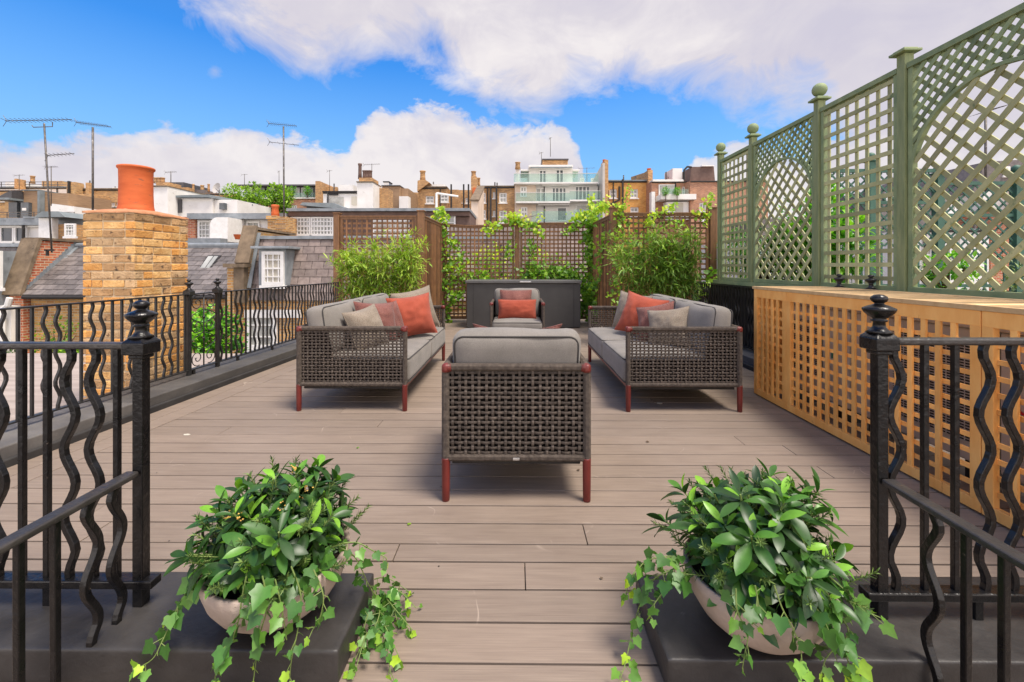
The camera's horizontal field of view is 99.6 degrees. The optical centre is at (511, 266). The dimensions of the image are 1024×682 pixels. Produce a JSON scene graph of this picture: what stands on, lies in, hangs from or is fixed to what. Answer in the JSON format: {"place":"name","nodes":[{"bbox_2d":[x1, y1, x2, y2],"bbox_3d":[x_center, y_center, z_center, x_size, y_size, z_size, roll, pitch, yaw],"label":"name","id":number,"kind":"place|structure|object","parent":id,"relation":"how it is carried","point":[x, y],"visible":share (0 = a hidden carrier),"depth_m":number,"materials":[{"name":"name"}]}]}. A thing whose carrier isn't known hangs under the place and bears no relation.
{"place":"outdoors","nodes":[
{"label":"outdoors","id":0,"kind":"place"},
{"bbox_2d":[0,175,66,192],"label":"terrace house","id":1,"kind":"structure","parent":0,"point":[59,186],"depth_m":44.41,"materials":[{"name":"brick"}]},
{"bbox_2d":[0,217,85,242],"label":"mews house","id":2,"kind":"structure","parent":0,"point":[14,230],"depth_m":19.10,"materials":[{"name":"white paint"}]},
{"bbox_2d":[0,227,13,242],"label":"window","id":3,"kind":"structure","parent":2,"relation":"in","point":[6,233],"depth_m":19.17,"materials":[{"name":"white glass"}]},
{"bbox_2d":[14,227,28,242],"bbox_3d":[-21.726,-1.353,19.150,0.708,0.807,0.077,0,0,1],"label":"window","id":4,"kind":"structure","parent":2,"relation":"in","point":[17,230],"depth_m":19.16,"materials":[{"name":"white glass"}]},
{"bbox_2d":[67,180,117,208],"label":"terrace house","id":5,"kind":"structure","parent":0,"point":[77,188],"depth_m":40.21,"materials":[{"name":"brick"}]},
{"bbox_2d":[0,353,239,420],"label":"flat roof","id":6,"kind":"structure","parent":0,"point":[9,390],"depth_m":5.28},
{"bbox_2d":[82,164,188,398],"bbox_3d":[-3.665,0.410,4.252,0.520,2.783,0.607,0,0,1],"label":"brick chimney","id":7,"kind":"object","parent":6,"relation":"on","point":[135,243],"visible":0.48,"depth_m":4.01,"materials":[{"name":"brick"}]},
{"bbox_2d":[72,118,110,209],"bbox_3d":[-15.732,-3.616,16.240,1.257,3.843,0.450,0,0,-10],"label":"television aerial","id":8,"kind":"object","parent":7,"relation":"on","point":[92,160],"visible":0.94,"depth_m":16.13,"materials":[{"name":"metal"}]},
{"bbox_2d":[21,243,238,352],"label":"slate roofed house","id":9,"kind":"structure","parent":0,"point":[61,281],"depth_m":12.31,"materials":[{"name":"grey stone"}]},
{"bbox_2d":[169,182,232,196],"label":"terrace house","id":10,"kind":"structure","parent":0,"point":[202,189],"depth_m":46.43,"materials":[{"name":"brick"}]},
{"bbox_2d":[192,303,248,352],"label":"bush","id":11,"kind":"object","parent":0,"point":[197,341],"visible":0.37,"depth_m":7.22,"materials":[{"name":"green plant"}]},
{"bbox_2d":[237,181,337,210],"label":"apartment building","id":12,"kind":"structure","parent":0,"point":[316,194],"depth_m":46.81,"materials":[{"name":"brick"}]},
{"bbox_2d":[244,236,501,351],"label":"mansard house","id":13,"kind":"structure","parent":0,"point":[289,260],"depth_m":12.01,"materials":[{"name":"grey stone"}]},
{"bbox_2d":[244,318,277,351],"bbox_3d":[-6.912,1.839,11.970,0.942,1.062,0.077,0,0,1],"label":"window","id":14,"kind":"structure","parent":13,"relation":"in","point":[269,321],"depth_m":11.99,"materials":[{"name":"white glass"}]},
{"bbox_2d":[471,171,514,224],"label":"terrace house","id":15,"kind":"structure","parent":0,"point":[499,201],"depth_m":38.01,"materials":[{"name":"brick"}]},
{"bbox_2d":[0,0,1023,217],"label":"sky","id":16,"kind":"structure","parent":0,"point":[448,90],"materials":[{"name":"blue"}]},
{"bbox_2d":[508,245,585,278],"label":"bush","id":17,"kind":"object","parent":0,"point":[560,258],"visible":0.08,"depth_m":10.28,"materials":[{"name":"green plant"}]},
{"bbox_2d":[514,159,599,221],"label":"apartment building","id":18,"kind":"structure","parent":0,"point":[553,190],"depth_m":37.94,"materials":[{"name":"paint"}]},
{"bbox_2d":[552,187,565,200],"bbox_3d":[4.127,-6.268,37.928,1.291,1.293,0.069,0,0,1],"label":"glazed door","id":19,"kind":"structure","parent":18,"relation":"in","point":[555,196],"depth_m":37.94,"materials":[{"name":"white glass"}]},
{"bbox_2d":[575,186,589,199],"bbox_3d":[6.174,-6.380,37.910,1.345,1.293,0.069,0,0,1],"label":"glazed door","id":20,"kind":"structure","parent":18,"relation":"in","point":[581,192],"depth_m":37.92,"materials":[{"name":"white glass"}]},
{"bbox_2d":[608,168,652,292],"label":"terrace house","id":21,"kind":"structure","parent":0,"point":[636,202],"depth_m":37.41,"materials":[{"name":"brick"}]},
{"bbox_2d":[667,165,767,298],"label":"terrace house","id":22,"kind":"structure","parent":0,"point":[701,182],"depth_m":34.87,"materials":[{"name":"brick"}]},
{"bbox_2d":[767,183,884,283],"bbox_3d":[3.971,0.031,5.586,1.144,2.346,1.542,0,0,1],"label":"bush","id":23,"kind":"object","parent":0,"point":[833,248],"visible":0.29,"depth_m":5.29,"materials":[{"name":"green plant"}]},
{"bbox_2d":[808,152,1023,292],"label":"garden trellis","id":24,"kind":"object","parent":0,"point":[1014,215],"visible":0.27,"depth_m":6.13,"materials":[{"name":"paint"}]},
{"bbox_2d":[880,160,1022,290],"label":"terrace house","id":25,"kind":"structure","parent":0,"point":[963,175],"depth_m":20.10,"materials":[{"name":"brick"}]},
{"bbox_2d":[918,250,987,289],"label":"bush","id":26,"kind":"object","parent":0,"point":[962,264],"visible":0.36,"depth_m":3.67,"materials":[{"name":"green plant"}]},
{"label":"ground","id":27,"kind":"structure","parent":0,"visible":0},
{"bbox_2d":[0,243,20,352],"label":"mansard house","id":28,"kind":"structure","parent":27,"relation":"on","point":[8,251],"depth_m":11.92,"materials":[{"name":"paint"}]},
{"bbox_2d":[0,190,23,217],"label":"terrace house","id":29,"kind":"structure","parent":27,"relation":"on","point":[3,206],"depth_m":40.42,"materials":[{"name":"brick"}]},
{"bbox_2d":[1,238,82,352],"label":"party wall","id":30,"kind":"structure","parent":27,"relation":"on","point":[32,263],"depth_m":12.28,"materials":[{"name":"stone"}]},
{"bbox_2d":[3,115,73,255],"bbox_3d":[-13.666,-2.315,12.454,1.924,4.045,0.342,0,0,-3],"label":"television aerial","id":31,"kind":"object","parent":30,"relation":"attached to","point":[51,249],"visible":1,"depth_m":12.41,"materials":[{"name":"metal"}]},
{"bbox_2d":[23,316,78,352],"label":"bush","id":32,"kind":"object","parent":27,"relation":"on","point":[53,338],"visible":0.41,"depth_m":11.79,"materials":[{"name":"green plant"}]},
{"bbox_2d":[0,189,111,217],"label":"roof extension","id":33,"kind":"object","parent":27,"relation":"on","point":[31,200],"visible":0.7,"depth_m":34.35,"materials":[{"name":"grey metal"}]},
{"bbox_2d":[8,202,20,217],"bbox_3d":[-39.352,-4.426,34.418,0.667,1.207,0.640,0,0,1],"label":"glazed door","id":34,"kind":"structure","parent":33,"relation":"in","point":[12,206],"depth_m":34.10,"materials":[{"name":"grey glass"}]},
{"bbox_2d":[35,211,85,239],"bbox_3d":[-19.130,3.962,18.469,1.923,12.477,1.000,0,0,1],"label":"mews house","id":35,"kind":"structure","parent":27,"relation":"on","point":[72,231],"depth_m":18.12,"materials":[{"name":"white paint"}]},
{"bbox_2d":[62,223,77,237],"bbox_3d":[-18.455,-1.469,18.072,0.566,0.621,0.077,0,0,1],"label":"window","id":36,"kind":"structure","parent":35,"relation":"in","point":[69,228],"depth_m":18.04,"materials":[{"name":"white glass"}]},
{"bbox_2d":[51,204,95,213],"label":"roof terrace wall","id":37,"kind":"structure","parent":27,"relation":"on","point":[64,208],"depth_m":33.31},
{"bbox_2d":[154,177,205,215],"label":"terrace house","id":38,"kind":"structure","parent":27,"relation":"on","point":[165,198],"depth_m":30.42,"materials":[{"name":"paint"}]},
{"bbox_2d":[176,195,270,216],"bbox_3d":[-22.202,2.532,33.547,4.691,15.336,5.300,0,0,1],"label":"roof extension","id":39,"kind":"object","parent":27,"relation":"on","point":[201,204],"visible":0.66,"depth_m":31.21,"materials":[{"name":"white paint"}]},
{"bbox_2d":[185,213,289,242],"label":"mews house","id":40,"kind":"structure","parent":27,"relation":"on","point":[214,227],"depth_m":18.80,"materials":[{"name":"white paint"}]},
{"bbox_2d":[198,221,210,237],"bbox_3d":[-13.506,-1.557,19.078,0.775,0.877,0.077,0,0,1],"label":"window","id":41,"kind":"structure","parent":40,"relation":"in","point":[203,226],"depth_m":19.07,"materials":[{"name":"white glass"}]},
{"bbox_2d":[220,181,265,205],"bbox_3d":[-22.515,1.481,36.316,3.530,17.440,3.137,0,0,21],"label":"tree","id":42,"kind":"object","parent":27,"relation":"on","point":[250,197],"visible":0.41,"depth_m":35.83,"materials":[{"name":"green plant"}]},
{"bbox_2d":[223,225,295,352],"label":"party wall","id":43,"kind":"structure","parent":27,"relation":"on","point":[240,273],"depth_m":11.97,"materials":[{"name":"stone"}]},
{"bbox_2d":[257,182,295,212],"bbox_3d":[-19.600,1.590,36.199,3.058,17.221,2.490,0,0,1],"label":"tree","id":44,"kind":"object","parent":27,"relation":"on","point":[276,197],"visible":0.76,"depth_m":35.91,"materials":[{"name":"green plant"}]},
{"bbox_2d":[266,204,296,235],"bbox_3d":[-9.865,3.790,18.523,0.851,12.820,1.130,0,0,1],"label":"chimney stack","id":45,"kind":"object","parent":27,"relation":"on","point":[276,221],"visible":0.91,"depth_m":18.19,"materials":[{"name":"brick"}]},
{"bbox_2d":[267,120,294,216],"bbox_3d":[-9.734,-3.694,18.398,1.301,5.009,0.500,0,0,-11],"label":"television aerial","id":46,"kind":"object","parent":45,"relation":"attached to","point":[290,125],"visible":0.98,"depth_m":18.27,"materials":[{"name":"metal"}]},
{"bbox_2d":[300,202,346,207],"bbox_3d":[-12.829,2.814,32.814,3.354,14.771,6.600,0,0,1],"label":"roof extension","id":47,"kind":"object","parent":27,"relation":"on","point":[319,205],"visible":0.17,"depth_m":29.52,"materials":[{"name":"grey metal"}]},
{"bbox_2d":[322,184,356,207],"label":"apartment building","id":48,"kind":"structure","parent":27,"relation":"on","point":[345,195],"depth_m":36.12,"materials":[{"name":"paint"}]},
{"bbox_2d":[356,163,392,207],"bbox_3d":[-10.959,1.107,34.538,2.071,18.186,3.120,0,0,1],"label":"chimney stack","id":49,"kind":"object","parent":27,"relation":"on","point":[371,193],"visible":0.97,"depth_m":33.45,"materials":[{"name":"paint"}]},
{"bbox_2d":[381,181,416,207],"bbox_3d":[-10.236,1.320,40.342,2.485,17.761,5.500,0,0,1],"label":"roof extension","id":50,"kind":"object","parent":27,"relation":"on","point":[403,197],"visible":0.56,"depth_m":38.09,"materials":[{"name":"brick"}]},
{"bbox_2d":[286,208,586,300],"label":"mews house","id":51,"kind":"structure","parent":27,"relation":"on","point":[314,221],"depth_m":18.90,"materials":[{"name":"brown brick"}]},
{"bbox_2d":[290,217,310,235],"bbox_3d":[-9.302,-1.712,19.041,0.999,0.905,0.077,0,0,1],"label":"window","id":52,"kind":"structure","parent":51,"relation":"in","point":[303,223],"depth_m":19.03,"materials":[{"name":"white glass"}]},
{"bbox_2d":[309,217,332,235],"bbox_3d":[-8.345,-1.712,19.033,1.126,0.905,0.077,0,0,1],"label":"window","id":53,"kind":"structure","parent":51,"relation":"in","point":[320,226],"depth_m":19.02,"materials":[{"name":"white glass"}]},
{"bbox_2d":[373,220,409,235],"bbox_3d":[-5.312,-1.529,19.006,1.730,0.989,0.077,0,0,1],"label":"window","id":54,"kind":"structure","parent":51,"relation":"in","point":[374,225],"depth_m":19.00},
{"bbox_2d":[417,170,461,207],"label":"terrace house","id":55,"kind":"structure","parent":27,"relation":"on","point":[427,190],"depth_m":42.08,"materials":[{"name":"brick"}]},
{"bbox_2d":[414,184,470,208],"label":"terrace house","id":56,"kind":"structure","parent":27,"relation":"on","point":[466,198],"depth_m":45.04,"materials":[{"name":"brown brick"}]},
{"bbox_2d":[470,186,484,224],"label":"party wall","id":57,"kind":"structure","parent":27,"relation":"on","point":[477,203],"depth_m":22.96,"materials":[{"name":"paint"}]},
{"bbox_2d":[447,241,514,308],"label":"bush","id":58,"kind":"object","parent":27,"relation":"on","point":[484,266],"visible":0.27,"depth_m":10.04,"materials":[{"name":"green plant"}]},
{"bbox_2d":[593,159,607,219],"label":"party wall","id":59,"kind":"structure","parent":27,"relation":"on","point":[601,177],"depth_m":36.53,"materials":[{"name":"paint"}]},
{"bbox_2d":[646,172,695,296],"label":"terrace house","id":60,"kind":"structure","parent":27,"relation":"on","point":[655,198],"depth_m":35.78,"materials":[{"name":"brick"}]},
{"bbox_2d":[701,191,892,281],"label":"terrace house","id":61,"kind":"structure","parent":27,"relation":"on","point":[771,220],"depth_m":23.62,"materials":[{"name":"brick"}]},
{"bbox_2d":[840,204,988,290],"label":"terrace house","id":62,"kind":"structure","parent":27,"relation":"on","point":[921,241],"depth_m":17.98,"materials":[{"name":"brick"}]},
{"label":"roof slab","id":63,"kind":"structure","parent":0,"visible":0},
{"bbox_2d":[0,338,295,467],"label":"kerb","id":64,"kind":"structure","parent":63,"relation":"on","point":[171,391],"depth_m":3.70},
{"bbox_2d":[0,278,340,424],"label":"railing","id":65,"kind":"object","parent":64,"relation":"on","point":[187,295],"visible":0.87,"depth_m":4.21,"materials":[{"name":"black metal"}]},
{"bbox_2d":[0,319,1023,681],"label":"deck","id":66,"kind":"structure","parent":63,"relation":"on","point":[468,551],"depth_m":2.24,"materials":[{"name":"wood"}]},
{"bbox_2d":[0,471,138,681],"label":"stair handrail","id":67,"kind":"object","parent":66,"relation":"on","point":[15,541],"visible":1,"depth_m":1.16,"materials":[{"name":"metal"}]},
{"bbox_2d":[0,571,373,681],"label":"stone plinth","id":68,"kind":"structure","parent":66,"relation":"on","point":[194,643],"depth_m":1.27,"materials":[{"name":"stone"}]},
{"bbox_2d":[0,300,160,606],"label":"landing railing","id":69,"kind":"object","parent":68,"relation":"on","point":[140,346],"visible":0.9,"depth_m":1.41,"materials":[{"name":"metal"}]},
{"bbox_2d":[197,523,349,633],"bbox_3d":[-0.760,1.015,1.412,0.434,0.167,0.434,0,0,1],"label":"planter bowl","id":70,"kind":"object","parent":68,"relation":"on","point":[222,612],"visible":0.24,"depth_m":1.23,"materials":[{"name":"ceramic"}]},
{"bbox_2d":[163,454,370,607],"bbox_3d":[-0.771,0.825,1.423,0.561,0.396,0.584,0,0,1],"label":"leafy shrub","id":71,"kind":"object","parent":70,"relation":"in","point":[256,529],"visible":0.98,"depth_m":1.31,"materials":[{"name":"green plant"}]},
{"bbox_2d":[129,536,422,681],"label":"trailing ivy","id":72,"kind":"object","parent":70,"relation":"hanging from","point":[260,594],"visible":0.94,"depth_m":1.22,"materials":[{"name":"green plant"}]},
{"bbox_2d":[296,293,444,411],"bbox_3d":[-1.316,0.767,4.547,0.946,0.866,1.959,0,0,1],"label":"sofa","id":73,"kind":"object","parent":66,"relation":"on","point":[328,356],"visible":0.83,"depth_m":3.59,"materials":[{"name":"fabric"}]},
{"bbox_2d":[341,304,387,349],"bbox_3d":[-1.346,0.575,3.992,0.282,0.432,0.400,0,0,10],"label":"cushion","id":74,"kind":"object","parent":73,"relation":"on","point":[368,316],"visible":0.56,"depth_m":3.89,"materials":[{"name":"beige fabric"}]},
{"bbox_2d":[353,301,395,339],"bbox_3d":[-1.325,0.555,4.234,0.438,0.438,0.264,0,0,-38],"label":"cushion","id":75,"kind":"object","parent":73,"relation":"on","point":[386,313],"visible":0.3,"depth_m":4.21,"materials":[{"name":"fabric"}]},
{"bbox_2d":[393,300,403,335],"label":"cushion","id":76,"kind":"object","parent":73,"relation":"on","point":[398,318],"visible":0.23,"depth_m":4.41,"materials":[{"name":"fabric"}]},
{"bbox_2d":[386,292,437,336],"bbox_3d":[-1.079,0.535,4.669,0.325,0.484,0.468,0,0,44],"label":"cushion","id":77,"kind":"object","parent":73,"relation":"on","point":[416,314],"visible":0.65,"depth_m":4.59,"materials":[{"name":"fabric"}]},
{"bbox_2d":[390,285,439,325],"bbox_3d":[-1.118,0.510,5.032,0.281,0.569,0.548,0,0,39],"label":"cushion","id":78,"kind":"object","parent":73,"relation":"on","point":[423,290],"visible":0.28,"depth_m":5.06,"materials":[{"name":"beige fabric"}]},
{"bbox_2d":[441,327,590,502],"bbox_3d":[0.025,0.766,2.605,0.764,0.868,0.839,0,0,1],"label":"armchair","id":79,"kind":"object","parent":66,"relation":"on","point":[511,395],"visible":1,"depth_m":2.21,"materials":[{"name":"wicker"}]},
{"bbox_2d":[489,288,544,328],"bbox_3d":[0.076,0.766,6.326,0.764,0.868,0.839,0,0,1],"label":"armchair","id":80,"kind":"object","parent":66,"relation":"on","point":[532,323],"visible":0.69,"depth_m":6.04,"materials":[{"name":"fabric"}]},
{"bbox_2d":[500,290,531,299],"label":"cushion","id":81,"kind":"object","parent":80,"relation":"on","point":[515,294],"visible":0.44,"depth_m":6.37,"materials":[{"name":"fabric"}]},
{"bbox_2d":[498,299,536,318],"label":"cushion","id":82,"kind":"object","parent":80,"relation":"on","point":[517,308],"visible":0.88,"depth_m":6.17,"materials":[{"name":"fabric"}]},
{"bbox_2d":[465,279,581,327],"bbox_3d":[0.224,0.732,8.690,2.250,0.913,0.756,0,0,1],"label":"storage chest","id":83,"kind":"object","parent":66,"relation":"on","point":[560,298],"visible":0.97,"depth_m":8.35,"materials":[{"name":"metal"}]},
{"bbox_2d":[332,207,716,326],"bbox_3d":[0.218,0.095,8.348,6.584,2.210,1.934,0,0,1],"label":"timber trellis","id":84,"kind":"object","parent":66,"relation":"on","point":[431,230],"visible":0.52,"depth_m":8.10,"materials":[{"name":"brown wood"}]},
{"bbox_2d":[431,206,490,322],"bbox_3d":[-1.087,0.043,9.153,1.265,2.661,0.378,0,0,-6],"label":"climbing vine","id":85,"kind":"object","parent":84,"relation":"attached to","point":[441,218],"visible":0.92,"depth_m":9.11,"materials":[{"name":"green plant"}]},
{"bbox_2d":[480,209,545,278],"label":"climbing vine","id":86,"kind":"object","parent":84,"relation":"attached to","point":[512,218],"visible":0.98,"depth_m":9.10,"materials":[{"name":"green plant"}]},
{"bbox_2d":[515,193,614,324],"bbox_3d":[1.272,-0.076,8.940,2.224,2.940,1.214,0,0,36],"label":"climbing vine","id":87,"kind":"object","parent":84,"relation":"attached to","point":[588,297],"visible":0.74,"depth_m":9.03,"materials":[{"name":"green plant"}]},
{"bbox_2d":[605,184,715,312],"bbox_3d":[2.515,-0.285,7.331,1.879,2.235,0.341,0,0,1],"label":"climbing vine","id":88,"kind":"object","parent":84,"relation":"attached to","point":[620,209],"visible":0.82,"depth_m":7.32,"materials":[{"name":"green plant"}]},
{"bbox_2d":[588,294,742,412],"bbox_3d":[1.420,0.768,4.493,0.981,0.865,1.899,0,0,1],"label":"sofa","id":89,"kind":"object","parent":66,"relation":"on","point":[711,357],"visible":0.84,"depth_m":3.56,"materials":[{"name":"wicker"}]},
{"bbox_2d":[612,290,652,326],"bbox_3d":[1.404,0.535,5.067,0.254,0.486,0.486,0,0,-33],"label":"cushion","id":90,"kind":"object","parent":89,"relation":"on","point":[622,301],"visible":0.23,"depth_m":5.11,"materials":[{"name":"beige fabric"}]},
{"bbox_2d":[614,291,668,333],"bbox_3d":[1.400,0.535,4.686,0.313,0.524,0.524,0,0,-41],"label":"cushion","id":91,"kind":"object","parent":89,"relation":"on","point":[629,316],"visible":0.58,"depth_m":4.65,"materials":[{"name":"fabric"}]},
{"bbox_2d":[636,301,673,340],"bbox_3d":[1.438,0.570,4.327,0.439,0.457,0.272,0,0,28],"label":"cushion","id":92,"kind":"object","parent":89,"relation":"on","point":[642,314],"visible":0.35,"depth_m":4.31,"materials":[{"name":"fabric"}]},
{"bbox_2d":[647,306,691,346],"bbox_3d":[1.476,0.580,4.089,0.396,0.419,0.284,0,0,20],"label":"cushion","id":93,"kind":"object","parent":89,"relation":"on","point":[675,317],"visible":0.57,"depth_m":4.02,"materials":[{"name":"beige fabric"}]},
{"bbox_2d":[742,346,753,371],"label":"kerb","id":94,"kind":"structure","parent":66,"relation":"on","point":[748,358],"depth_m":5.14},
{"bbox_2d":[701,266,731,303],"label":"climbing vine","id":95,"kind":"object","parent":94,"relation":"on","point":[712,273],"visible":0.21,"depth_m":6.94,"materials":[{"name":"green plant"}]},
{"bbox_2d":[696,281,753,347],"bbox_3d":[3.176,0.664,5.816,0.050,0.809,3.488,0,0,1],"label":"boarded fence","id":96,"kind":"object","parent":94,"relation":"on","point":[736,306],"visible":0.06,"depth_m":6.00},
{"bbox_2d":[691,274,877,349],"bbox_3d":[2.973,0.570,4.924,0.083,1.001,4.700,0,0,1],"label":"railing","id":97,"kind":"object","parent":94,"relation":"on","point":[870,280],"visible":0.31,"depth_m":5.61,"materials":[{"name":"black metal"}]},
{"bbox_2d":[713,2,1023,298],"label":"garden trellis","id":98,"kind":"object","parent":97,"relation":"attached to","point":[909,136],"visible":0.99,"depth_m":3.35,"materials":[{"name":"green wood"}]},
{"bbox_2d":[636,575,1023,681],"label":"stone plinth","id":99,"kind":"structure","parent":66,"relation":"on","point":[689,638],"depth_m":1.25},
{"bbox_2d":[683,535,837,654],"bbox_3d":[0.754,1.015,1.338,0.418,0.167,0.418,0,0,1],"label":"planter bowl","id":100,"kind":"object","parent":99,"relation":"on","point":[718,615],"visible":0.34,"depth_m":1.19,"materials":[{"name":"ceramic"}]},
{"bbox_2d":[611,546,897,681],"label":"trailing ivy","id":101,"kind":"object","parent":100,"relation":"hanging from","point":[839,644],"visible":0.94,"depth_m":1.11,"materials":[{"name":"green plant"}]},
{"bbox_2d":[643,458,879,647],"bbox_3d":[0.736,0.817,1.333,0.590,0.421,0.563,0,0,1],"label":"leafy shrub","id":102,"kind":"object","parent":100,"relation":"in","point":[748,534],"visible":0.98,"depth_m":1.22,"materials":[{"name":"green plant"}]},
{"bbox_2d":[858,294,1023,619],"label":"landing railing","id":103,"kind":"object","parent":99,"relation":"on","point":[879,342],"visible":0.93,"depth_m":1.35,"materials":[{"name":"metal"}]},
{"bbox_2d":[794,302,867,422],"bbox_3d":[2.671,0.750,3.587,0.352,0.899,0.760,0,0,1],"label":"air unit","id":104,"kind":"object","parent":66,"relation":"on","point":[831,357],"visible":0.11,"depth_m":3.48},
{"bbox_2d":[752,286,1023,535],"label":"lattice screen","id":105,"kind":"object","parent":66,"relation":"on","point":[774,342],"visible":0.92,"depth_m":2.76,"materials":[{"name":"brown wood"}]},
{"bbox_2d":[857,310,1023,486],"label":"air unit","id":106,"kind":"object","parent":66,"relation":"on","point":[964,330],"visible":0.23,"depth_m":2.56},
{"bbox_2d":[882,479,1023,681],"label":"stair handrail","id":107,"kind":"object","parent":66,"relation":"on","point":[1007,555],"visible":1,"depth_m":1.10,"materials":[{"name":"metal"}]},
{"bbox_2d":[1000,329,1023,483],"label":"air unit","id":108,"kind":"object","parent":66,"relation":"on","point":[1005,438],"visible":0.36,"depth_m":2.19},
{"bbox_3d":[2.288,0.982,6.600,1.200,0.425,0.400,0,0,1],"label":"planter trough","id":109,"kind":"object","parent":66,"relation":"on","visible":0},
{"bbox_2d":[601,220,711,300],"bbox_3d":[2.163,0.074,6.540,1.762,1.546,0.873,0,0,1],"label":"bamboo plant","id":110,"kind":"object","parent":109,"relation":"in","point":[665,274],"visible":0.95,"depth_m":6.43,"materials":[{"name":"green plant"}]},
{"bbox_2d":[715,217,810,279],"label":"bush","id":111,"kind":"object","parent":63,"relation":"on","point":[763,259],"visible":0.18,"depth_m":6.46,"materials":[{"name":"green plant"}]},
{"bbox_3d":[-2.012,0.982,6.638,1.120,0.425,0.400,0,0,1],"label":"planter trough","id":112,"kind":"object","parent":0,"visible":0},
{"bbox_2d":[323,226,431,300],"bbox_3d":[-2.038,0.121,6.572,1.634,1.498,0.995,0,0,1],"label":"bamboo plant","id":113,"kind":"object","parent":112,"relation":"in","point":[374,279],"visible":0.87,"depth_m":6.48,"materials":[{"name":"green plant"}]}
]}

